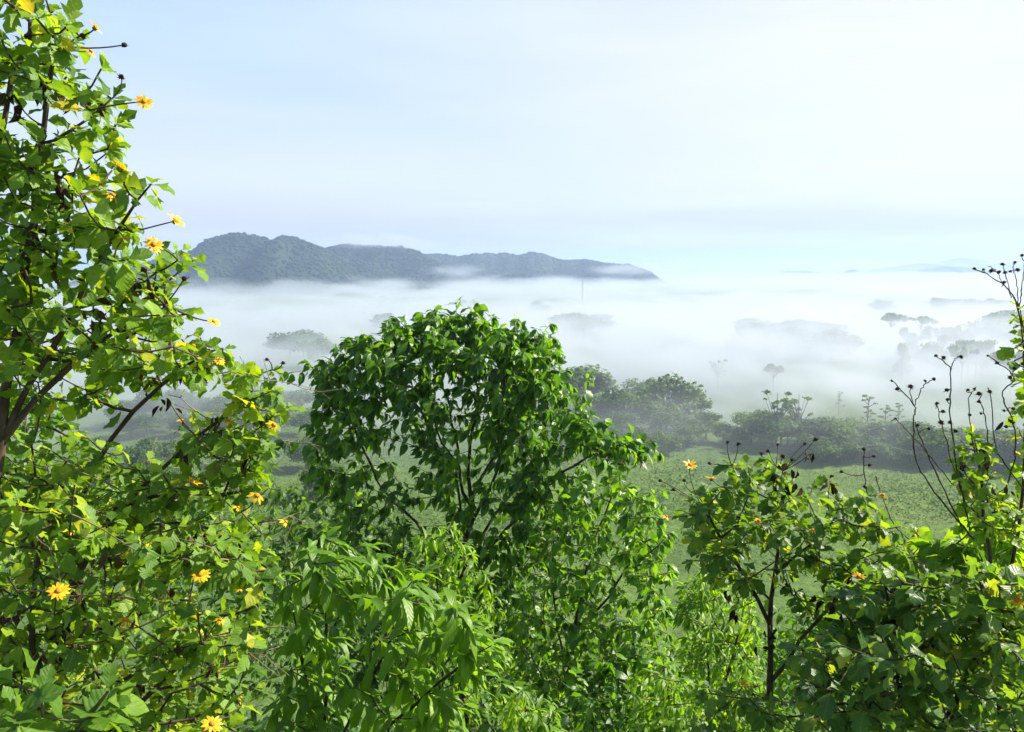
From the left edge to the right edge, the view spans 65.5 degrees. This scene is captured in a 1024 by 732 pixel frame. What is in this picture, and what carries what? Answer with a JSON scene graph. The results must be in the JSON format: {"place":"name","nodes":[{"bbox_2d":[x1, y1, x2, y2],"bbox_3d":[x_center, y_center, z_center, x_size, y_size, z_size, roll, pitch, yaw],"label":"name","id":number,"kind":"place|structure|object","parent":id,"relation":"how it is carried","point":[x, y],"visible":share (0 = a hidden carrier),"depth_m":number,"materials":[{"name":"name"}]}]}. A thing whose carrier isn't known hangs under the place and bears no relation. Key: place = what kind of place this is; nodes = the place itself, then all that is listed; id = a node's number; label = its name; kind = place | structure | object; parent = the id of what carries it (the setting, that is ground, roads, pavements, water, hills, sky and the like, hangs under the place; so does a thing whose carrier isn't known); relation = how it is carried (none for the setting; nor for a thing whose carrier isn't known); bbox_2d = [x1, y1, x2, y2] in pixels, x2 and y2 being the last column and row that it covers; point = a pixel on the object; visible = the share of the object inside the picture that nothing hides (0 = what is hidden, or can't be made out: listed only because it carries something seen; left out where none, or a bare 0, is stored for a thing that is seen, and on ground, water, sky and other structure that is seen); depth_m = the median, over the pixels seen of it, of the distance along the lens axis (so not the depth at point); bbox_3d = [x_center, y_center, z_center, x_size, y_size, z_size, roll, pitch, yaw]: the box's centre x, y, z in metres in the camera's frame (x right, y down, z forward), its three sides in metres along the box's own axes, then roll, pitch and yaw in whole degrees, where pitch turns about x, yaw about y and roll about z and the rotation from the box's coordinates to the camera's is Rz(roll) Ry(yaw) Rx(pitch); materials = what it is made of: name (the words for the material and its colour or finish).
{"place":"outdoors","nodes":[
{"label":"outdoors","id":0,"kind":"place"},
{"bbox_2d":[57,234,374,296],"bbox_3d":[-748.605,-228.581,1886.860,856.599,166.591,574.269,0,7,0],"label":"hill","id":1,"kind":"structure","parent":0,"point":[265,260],"depth_m":1722.95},
{"bbox_2d":[48,232,670,295],"bbox_3d":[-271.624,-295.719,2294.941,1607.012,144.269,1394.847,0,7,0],"label":"hill forest","id":2,"kind":"object","parent":1,"relation":"on","point":[432,282],"visible":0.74,"depth_m":2029.05,"materials":[{"name":"plant"}]},
{"bbox_2d":[327,245,475,290],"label":"hill","id":3,"kind":"structure","parent":0,"point":[414,287],"depth_m":2116.52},
{"bbox_2d":[0,268,1023,730],"bbox_3d":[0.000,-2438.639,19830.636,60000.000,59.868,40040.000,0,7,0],"label":"ground","id":4,"kind":"structure","parent":0,"point":[682,326],"depth_m":460.05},
{"bbox_2d":[2,383,124,674],"bbox_3d":[-5.148,2.923,8.506,2.984,5.553,1.370,6,9,39],"label":"bush","id":5,"kind":"object","parent":4,"relation":"on","point":[58,417],"visible":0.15,"depth_m":7.96,"materials":[{"name":"green plant"}]},
{"bbox_2d":[0,647,148,731],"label":"broad leaved plant","id":6,"kind":"object","parent":4,"relation":"on","point":[21,706],"visible":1,"depth_m":2.84,"materials":[{"name":"green plant"}]},
{"bbox_2d":[5,489,179,680],"bbox_3d":[-5.107,3.719,9.636,2.979,4.877,1.655,1,7,11],"label":"bush","id":7,"kind":"object","parent":4,"relation":"on","point":[154,607],"visible":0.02,"depth_m":9.14,"materials":[{"name":"green plant"}]},
{"bbox_2d":[0,0,223,486],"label":"flowering shrub","id":8,"kind":"object","parent":4,"relation":"on","point":[26,267],"visible":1,"depth_m":3.66,"materials":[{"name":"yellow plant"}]},
{"bbox_2d":[118,437,174,464],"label":"broadleaf tree","id":9,"kind":"object","parent":4,"relation":"on","point":[144,445],"visible":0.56,"depth_m":229.82,"materials":[{"name":"green plant"}]},
{"bbox_2d":[132,412,164,435],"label":"broadleaf tree","id":10,"kind":"object","parent":4,"relation":"on","point":[144,419],"visible":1,"depth_m":280.25,"materials":[{"name":"green plant"}]},
{"bbox_2d":[0,458,305,731],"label":"flowering shrub","id":11,"kind":"object","parent":4,"relation":"on","point":[146,576],"visible":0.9,"depth_m":4.07,"materials":[{"name":"green plant"}]},
{"bbox_2d":[136,395,178,414],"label":"broadleaf tree","id":12,"kind":"object","parent":4,"relation":"on","point":[147,405],"visible":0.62,"depth_m":299.38,"materials":[{"name":"green plant"}]},
{"bbox_2d":[104,459,233,729],"bbox_3d":[-5.099,4.142,11.757,1.950,5.783,3.165,-4,8,-27],"label":"bush","id":13,"kind":"object","parent":4,"relation":"on","point":[194,512],"visible":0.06,"depth_m":11.20,"materials":[{"name":"green plant"}]},
{"bbox_2d":[0,327,344,694],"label":"flowering shrub","id":14,"kind":"object","parent":4,"relation":"on","point":[194,373],"visible":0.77,"depth_m":4.58,"materials":[{"name":"green plant"}]},
{"bbox_2d":[166,412,207,432],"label":"broadleaf tree","id":15,"kind":"object","parent":4,"relation":"on","point":[175,423],"visible":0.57,"depth_m":280.89,"materials":[{"name":"green plant"}]},
{"bbox_2d":[174,393,205,415],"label":"broadleaf tree","id":16,"kind":"object","parent":4,"relation":"on","point":[198,403],"visible":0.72,"depth_m":307.39,"materials":[{"name":"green plant"}]},
{"bbox_2d":[133,511,291,684],"bbox_3d":[-9.469,8.224,25.340,6.214,8.665,4.168,0,7,0],"label":"slope tree","id":17,"kind":"object","parent":4,"relation":"on","point":[256,673],"visible":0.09,"depth_m":24.57,"materials":[{"name":"green plant"}]},
{"bbox_2d":[201,394,231,416],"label":"broadleaf tree","id":18,"kind":"object","parent":4,"relation":"on","point":[215,404],"visible":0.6,"depth_m":298.45,"materials":[{"name":"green plant"}]},
{"bbox_2d":[152,547,295,670],"bbox_3d":[-3.781,4.396,10.702,2.210,4.519,2.008,0,7,0],"label":"bush","id":19,"kind":"object","parent":4,"relation":"on","point":[267,616],"visible":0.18,"depth_m":10.41,"materials":[{"name":"green plant"}]},
{"bbox_2d":[262,332,310,359],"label":"broadleaf tree","id":20,"kind":"object","parent":4,"relation":"on","point":[282,341],"visible":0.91,"depth_m":513.93,"materials":[{"name":"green plant"}]},
{"bbox_2d":[279,388,314,413],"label":"broadleaf tree","id":21,"kind":"object","parent":4,"relation":"on","point":[307,396],"visible":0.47,"depth_m":303.73,"materials":[{"name":"green plant"}]},
{"bbox_2d":[285,406,321,427],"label":"broadleaf tree","id":22,"kind":"object","parent":4,"relation":"on","point":[300,419],"visible":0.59,"depth_m":280.71,"materials":[{"name":"green plant"}]},
{"bbox_2d":[240,543,374,709],"bbox_3d":[-8.103,10.733,31.768,6.247,9.398,5.092,0,7,0],"label":"slope tree","id":23,"kind":"object","parent":4,"relation":"on","point":[260,694],"visible":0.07,"depth_m":31.68,"materials":[{"name":"green plant"}]},
{"bbox_2d":[289,338,339,364],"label":"broadleaf tree","id":24,"kind":"object","parent":4,"relation":"on","point":[322,349],"visible":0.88,"depth_m":473.15,"materials":[{"name":"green plant"}]},
{"bbox_2d":[247,476,382,635],"bbox_3d":[-4.860,6.522,19.783,4.272,7.984,3.796,0,7,0],"label":"broadleaf tree","id":25,"kind":"object","parent":4,"relation":"on","point":[277,494],"visible":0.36,"depth_m":19.31,"materials":[{"name":"green plant"}]},
{"bbox_2d":[259,526,514,731],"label":"sapling","id":26,"kind":"object","parent":4,"relation":"on","point":[328,591],"visible":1,"depth_m":5.72,"materials":[{"name":"green plant"}]},
{"bbox_2d":[329,614,448,731],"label":"bush","id":27,"kind":"object","parent":4,"relation":"on","point":[356,677],"visible":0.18,"depth_m":13.44,"materials":[{"name":"green plant"}]},
{"bbox_2d":[335,531,479,705],"bbox_3d":[-3.877,9.731,28.609,5.763,8.954,4.676,0,7,0],"label":"slope tree","id":28,"kind":"object","parent":4,"relation":"on","point":[476,605],"visible":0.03,"depth_m":28.29,"materials":[{"name":"green plant"}]},
{"bbox_2d":[390,521,512,730],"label":"sapling","id":29,"kind":"object","parent":4,"relation":"on","point":[431,543],"visible":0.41,"depth_m":9.75,"materials":[{"name":"green plant"}]},
{"bbox_2d":[274,296,663,728],"bbox_3d":[-0.791,3.775,16.489,7.718,10.410,4.868,0,7,0],"label":"broadleaf tree","id":30,"kind":"object","parent":4,"relation":"on","point":[523,358],"visible":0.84,"depth_m":15.43,"materials":[{"name":"green plant"}]},
{"bbox_2d":[416,676,568,731],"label":"bush","id":31,"kind":"object","parent":4,"relation":"on","point":[484,727],"visible":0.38,"depth_m":9.32,"materials":[{"name":"green plant"}]},
{"bbox_2d":[447,588,560,729],"bbox_3d":[-0.220,8.262,21.308,3.291,5.777,4.043,0,7,0],"label":"bush","id":32,"kind":"object","parent":4,"relation":"on","point":[502,618],"visible":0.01,"depth_m":20.54,"materials":[{"name":"green plant"}]},
{"bbox_2d":[67,705,991,731],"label":"undergrowth","id":33,"kind":"object","parent":4,"relation":"on","point":[259,726],"visible":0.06,"depth_m":29.30,"materials":[{"name":"green plant"}]},
{"bbox_2d":[492,682,567,731],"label":"sapling","id":34,"kind":"object","parent":4,"relation":"on","point":[529,721],"visible":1,"depth_m":7.47,"materials":[{"name":"green plant"}]},
{"bbox_2d":[75,404,1023,575],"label":"field crops","id":35,"kind":"object","parent":4,"relation":"on","point":[890,486],"visible":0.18,"depth_m":224.58,"materials":[{"name":"green plant"}]},
{"bbox_2d":[479,577,629,731],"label":"slope tree","id":36,"kind":"object","parent":4,"relation":"on","point":[616,615],"visible":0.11,"depth_m":25.08,"materials":[{"name":"green plant"}]},
{"bbox_2d":[498,641,610,722],"bbox_3d":[0.981,7.505,18.211,2.638,3.834,3.332,0,7,0],"label":"bush","id":37,"kind":"object","parent":4,"relation":"on","point":[557,670],"visible":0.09,"depth_m":17.27,"materials":[{"name":"green plant"}]},
{"bbox_2d":[546,313,584,337],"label":"broadleaf tree","id":38,"kind":"object","parent":4,"relation":"on","point":[555,319],"visible":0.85,"depth_m":666.24,"materials":[{"name":"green plant"}]},
{"bbox_2d":[563,313,602,337],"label":"broadleaf tree","id":39,"kind":"object","parent":4,"relation":"on","point":[593,323],"visible":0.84,"depth_m":667.93,"materials":[{"name":"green plant"}]},
{"bbox_2d":[555,364,612,411],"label":"broadleaf tree","id":40,"kind":"object","parent":4,"relation":"on","point":[600,377],"visible":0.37,"depth_m":313.41,"materials":[{"name":"green plant"}]},
{"bbox_2d":[533,683,647,731],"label":"bush","id":41,"kind":"object","parent":4,"relation":"on","point":[587,716],"visible":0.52,"depth_m":11.01,"materials":[{"name":"green plant"}]},
{"bbox_2d":[572,393,610,420],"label":"broadleaf tree","id":42,"kind":"object","parent":4,"relation":"on","point":[596,399],"visible":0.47,"depth_m":289.14,"materials":[{"name":"green plant"}]},
{"bbox_2d":[502,466,682,731],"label":"broadleaf tree","id":43,"kind":"object","parent":4,"relation":"on","point":[632,559],"visible":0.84,"depth_m":13.55,"materials":[{"name":"green plant"}]},
{"bbox_2d":[566,367,619,411],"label":"broadleaf tree","id":44,"kind":"object","parent":4,"relation":"on","point":[600,388],"visible":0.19,"depth_m":317.96,"materials":[{"name":"green plant"}]},
{"bbox_2d":[590,312,617,334],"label":"broadleaf tree","id":45,"kind":"object","parent":4,"relation":"on","point":[606,320],"visible":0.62,"depth_m":702.68,"materials":[{"name":"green plant"}]},
{"bbox_2d":[554,643,684,731],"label":"bush","id":46,"kind":"object","parent":4,"relation":"on","point":[618,676],"visible":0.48,"depth_m":12.49,"materials":[{"name":"green plant"}]},
{"bbox_2d":[603,410,639,433],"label":"broadleaf tree","id":47,"kind":"object","parent":4,"relation":"on","point":[619,420],"visible":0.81,"depth_m":267.03,"materials":[{"name":"green plant"}]},
{"bbox_2d":[596,387,661,422],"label":"broadleaf tree","id":48,"kind":"object","parent":4,"relation":"on","point":[624,402],"visible":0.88,"depth_m":282.39,"materials":[{"name":"green plant"}]},
{"bbox_2d":[555,630,705,731],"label":"slope tree","id":49,"kind":"object","parent":4,"relation":"on","point":[672,651],"visible":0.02,"depth_m":27.69,"materials":[{"name":"green plant"}]},
{"bbox_2d":[620,377,665,420],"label":"broadleaf tree","id":50,"kind":"object","parent":4,"relation":"on","point":[638,386],"visible":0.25,"depth_m":309.51,"materials":[{"name":"green plant"}]},
{"bbox_2d":[632,426,666,446],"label":"broadleaf tree","id":51,"kind":"object","parent":4,"relation":"on","point":[657,437],"visible":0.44,"depth_m":252.50,"materials":[{"name":"green plant"}]},
{"bbox_2d":[637,399,684,430],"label":"broadleaf tree","id":52,"kind":"object","parent":4,"relation":"on","point":[651,415],"visible":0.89,"depth_m":274.39,"materials":[{"name":"green plant"}]},
{"bbox_2d":[633,371,705,428],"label":"broadleaf tree","id":53,"kind":"object","parent":4,"relation":"on","point":[667,385],"visible":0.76,"depth_m":289.48,"materials":[{"name":"green plant"}]},
{"bbox_2d":[659,432,684,452],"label":"broadleaf tree","id":54,"kind":"object","parent":4,"relation":"on","point":[670,440],"visible":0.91,"depth_m":254.50,"materials":[{"name":"green plant"}]},
{"bbox_2d":[620,658,725,731],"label":"sapling","id":55,"kind":"object","parent":4,"relation":"on","point":[670,708],"visible":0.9,"depth_m":8.43,"materials":[{"name":"green plant"}]},
{"bbox_2d":[656,410,695,430],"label":"broadleaf tree","id":56,"kind":"object","parent":4,"relation":"on","point":[679,421],"visible":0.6,"depth_m":271.87,"materials":[{"name":"green plant"}]},
{"bbox_2d":[668,425,699,447],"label":"broadleaf tree","id":57,"kind":"object","parent":4,"relation":"on","point":[688,436],"visible":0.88,"depth_m":262.30,"materials":[{"name":"green plant"}]},
{"bbox_2d":[663,394,711,418],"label":"broadleaf tree","id":58,"kind":"object","parent":4,"relation":"on","point":[705,404],"visible":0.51,"depth_m":287.80,"materials":[{"name":"green plant"}]},
{"bbox_2d":[679,419,713,444],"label":"broadleaf tree","id":59,"kind":"object","parent":4,"relation":"on","point":[699,429],"visible":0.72,"depth_m":266.46,"materials":[{"name":"green plant"}]},
{"bbox_2d":[645,631,759,712],"bbox_3d":[4.328,7.504,18.184,2.700,3.987,3.725,2,7,15],"label":"bush","id":60,"kind":"object","parent":4,"relation":"on","point":[678,656],"visible":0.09,"depth_m":17.33,"materials":[{"name":"green plant"}]},
{"bbox_2d":[690,410,725,439],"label":"broadleaf tree","id":61,"kind":"object","parent":4,"relation":"on","point":[706,419],"visible":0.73,"depth_m":276.00,"materials":[{"name":"green plant"}]},
{"bbox_2d":[670,563,773,731],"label":"sapling","id":62,"kind":"object","parent":4,"relation":"on","point":[703,601],"visible":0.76,"depth_m":10.71,"materials":[{"name":"green plant"}]},
{"bbox_2d":[712,423,736,442],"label":"broadleaf tree","id":63,"kind":"object","parent":4,"relation":"on","point":[724,428],"visible":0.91,"depth_m":269.75,"materials":[{"name":"green plant"}]},
{"bbox_2d":[657,637,792,731],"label":"slope tree","id":64,"kind":"object","parent":4,"relation":"on","point":[761,683],"visible":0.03,"depth_m":31.78,"materials":[{"name":"green plant"}]},
{"bbox_2d":[688,675,795,731],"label":"bush","id":65,"kind":"object","parent":4,"relation":"on","point":[786,710],"visible":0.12,"depth_m":13.68,"materials":[{"name":"green plant"}]},
{"bbox_2d":[730,411,768,443],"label":"broadleaf tree","id":66,"kind":"object","parent":4,"relation":"on","point":[749,420],"visible":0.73,"depth_m":268.78,"materials":[{"name":"green plant"}]},
{"bbox_2d":[735,322,774,352],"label":"broadleaf tree","id":67,"kind":"object","parent":4,"relation":"on","point":[742,330],"visible":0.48,"depth_m":554.23,"materials":[{"name":"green plant"}]},
{"bbox_2d":[737,322,780,350],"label":"broadleaf tree","id":68,"kind":"object","parent":4,"relation":"on","point":[770,327],"visible":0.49,"depth_m":557.75,"materials":[{"name":"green plant"}]},
{"bbox_2d":[749,418,790,447],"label":"broadleaf tree","id":69,"kind":"object","parent":4,"relation":"on","point":[772,437],"visible":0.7,"depth_m":258.73,"materials":[{"name":"green plant"}]},
{"bbox_2d":[748,411,804,447],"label":"broadleaf tree","id":70,"kind":"object","parent":4,"relation":"on","point":[795,426],"visible":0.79,"depth_m":261.35,"materials":[{"name":"green plant"}]},
{"bbox_2d":[761,389,794,446],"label":"open crowned tree","id":71,"kind":"object","parent":4,"relation":"on","point":[786,404],"visible":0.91,"depth_m":264.76,"materials":[{"name":"green plant"}]},
{"bbox_2d":[752,598,824,715],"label":"bush","id":72,"kind":"object","parent":4,"relation":"on","point":[779,659],"visible":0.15,"depth_m":14.74,"materials":[{"name":"green plant"}]},
{"bbox_2d":[658,431,938,731],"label":"flowering shrub","id":73,"kind":"object","parent":4,"relation":"on","point":[758,712],"visible":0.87,"depth_m":5.96,"materials":[{"name":"green plant"}]},
{"bbox_2d":[780,416,824,446],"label":"broadleaf tree","id":74,"kind":"object","parent":4,"relation":"on","point":[808,426],"visible":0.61,"depth_m":260.82,"materials":[{"name":"green plant"}]},
{"bbox_2d":[790,433,834,453],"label":"broadleaf tree","id":75,"kind":"object","parent":4,"relation":"on","point":[807,438],"visible":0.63,"depth_m":251.12,"materials":[{"name":"green plant"}]},
{"bbox_2d":[804,439,845,462],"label":"broadleaf tree","id":76,"kind":"object","parent":4,"relation":"on","point":[823,449],"visible":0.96,"depth_m":241.75,"materials":[{"name":"green plant"}]},
{"bbox_2d":[802,329,866,360],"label":"broadleaf tree","id":77,"kind":"object","parent":4,"relation":"on","point":[846,343],"visible":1,"depth_m":506.80,"materials":[{"name":"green plant"}]},
{"bbox_2d":[773,627,897,731],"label":"slope tree","id":78,"kind":"object","parent":4,"relation":"on","point":[788,692],"visible":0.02,"depth_m":29.54,"materials":[{"name":"green plant"}]},
{"bbox_2d":[814,416,866,439],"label":"broadleaf tree","id":79,"kind":"object","parent":4,"relation":"on","point":[833,428],"visible":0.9,"depth_m":252.75,"materials":[{"name":"green plant"}]},
{"bbox_2d":[823,437,861,460],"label":"broadleaf tree","id":80,"kind":"object","parent":4,"relation":"on","point":[848,448],"visible":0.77,"depth_m":244.47,"materials":[{"name":"green plant"}]},
{"bbox_2d":[795,586,925,675],"bbox_3d":[5.598,5.242,12.874,2.008,4.317,3.162,3,8,25],"label":"bush","id":81,"kind":"object","parent":4,"relation":"on","point":[805,641],"visible":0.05,"depth_m":12.30,"materials":[{"name":"green plant"}]},
{"bbox_2d":[850,421,888,442],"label":"broadleaf tree","id":82,"kind":"object","parent":4,"relation":"on","point":[874,431],"visible":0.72,"depth_m":254.78,"materials":[{"name":"green plant"}]},
{"bbox_2d":[879,448,914,465],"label":"broadleaf tree","id":83,"kind":"object","parent":4,"relation":"on","point":[894,456],"visible":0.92,"depth_m":239.37,"materials":[{"name":"green plant"}]},
{"bbox_2d":[778,548,1023,731],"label":"flowering shrub","id":84,"kind":"object","parent":4,"relation":"on","point":[907,649],"visible":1,"depth_m":4.53,"materials":[{"name":"green plant"}]},
{"bbox_2d":[892,342,914,382],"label":"slender tree","id":85,"kind":"object","parent":4,"relation":"on","point":[900,367],"visible":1,"depth_m":414.84,"materials":[{"name":"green plant"}]},
{"bbox_2d":[880,422,926,444],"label":"broadleaf tree","id":86,"kind":"object","parent":4,"relation":"on","point":[902,435],"visible":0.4,"depth_m":252.88,"materials":[{"name":"green plant"}]},
{"bbox_2d":[886,439,939,463],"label":"broadleaf tree","id":87,"kind":"object","parent":4,"relation":"on","point":[900,445],"visible":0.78,"depth_m":240.80,"materials":[{"name":"green plant"}]},
{"bbox_2d":[911,341,948,374],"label":"broadleaf tree","id":88,"kind":"object","parent":4,"relation":"on","point":[930,351],"visible":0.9,"depth_m":442.70,"materials":[{"name":"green plant"}]},
{"bbox_2d":[901,425,960,463],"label":"broadleaf tree","id":89,"kind":"object","parent":4,"relation":"on","point":[933,438],"visible":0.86,"depth_m":239.18,"materials":[{"name":"green plant"}]},
{"bbox_2d":[879,501,1023,730],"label":"broad leaved plant","id":90,"kind":"object","parent":4,"relation":"on","point":[950,552],"visible":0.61,"depth_m":5.60,"materials":[{"name":"green plant"}]},
{"bbox_2d":[891,254,1023,714],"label":"flowering shrub","id":91,"kind":"object","parent":4,"relation":"on","point":[967,488],"visible":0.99,"depth_m":5.09,"materials":[{"name":"green plant"}]},
{"bbox_2d":[947,343,979,387],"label":"spreading tree","id":92,"kind":"object","parent":4,"relation":"on","point":[955,352],"visible":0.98,"depth_m":393.98,"materials":[{"name":"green plant"}]},
{"bbox_2d":[953,339,998,380],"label":"spreading tree","id":93,"kind":"object","parent":4,"relation":"on","point":[988,344],"visible":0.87,"depth_m":421.33,"materials":[{"name":"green plant"}]},
{"bbox_2d":[962,344,996,377],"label":"broadleaf tree","id":94,"kind":"object","parent":4,"relation":"on","point":[982,360],"visible":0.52,"depth_m":431.26,"materials":[{"name":"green plant"}]},
{"bbox_2d":[957,430,1013,459],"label":"broadleaf tree","id":95,"kind":"object","parent":4,"relation":"on","point":[991,440],"visible":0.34,"depth_m":236.23,"materials":[{"name":"green plant"}]},
{"bbox_2d":[974,323,1021,351],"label":"broadleaf tree","id":96,"kind":"object","parent":4,"relation":"on","point":[1003,336],"visible":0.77,"depth_m":532.20,"materials":[{"name":"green plant"}]},
{"bbox_2d":[0,0,1023,267],"label":"sky","id":97,"kind":"structure","parent":0,"point":[639,133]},
{"bbox_2d":[429,252,673,285],"bbox_3d":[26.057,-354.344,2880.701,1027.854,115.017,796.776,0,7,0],"label":"hill","id":98,"kind":"structure","parent":0,"point":[494,256],"depth_m":2731.29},
{"bbox_2d":[752,271,835,276],"bbox_3d":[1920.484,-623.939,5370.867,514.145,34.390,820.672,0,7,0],"label":"hill","id":99,"kind":"structure","parent":0,"point":[803,273],"depth_m":5180.00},
{"bbox_2d":[830,269,897,276],"bbox_3d":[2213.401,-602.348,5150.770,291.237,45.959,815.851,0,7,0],"label":"hill","id":100,"kind":"structure","parent":0,"point":[852,273],"depth_m":4989.26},
{"bbox_2d":[840,263,942,273],"bbox_3d":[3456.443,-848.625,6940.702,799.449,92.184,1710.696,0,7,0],"label":"hill","id":101,"kind":"structure","parent":0,"point":[905,268],"depth_m":6737.01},
{"bbox_2d":[890,266,1022,275],"bbox_3d":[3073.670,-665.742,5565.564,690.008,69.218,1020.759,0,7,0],"label":"hill","id":102,"kind":"structure","parent":0,"point":[949,271],"depth_m":5373.38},
{"bbox_2d":[935,258,1023,273],"bbox_3d":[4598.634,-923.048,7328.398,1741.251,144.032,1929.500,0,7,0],"label":"hill","id":103,"kind":"structure","parent":0,"point":[970,263],"depth_m":7008.71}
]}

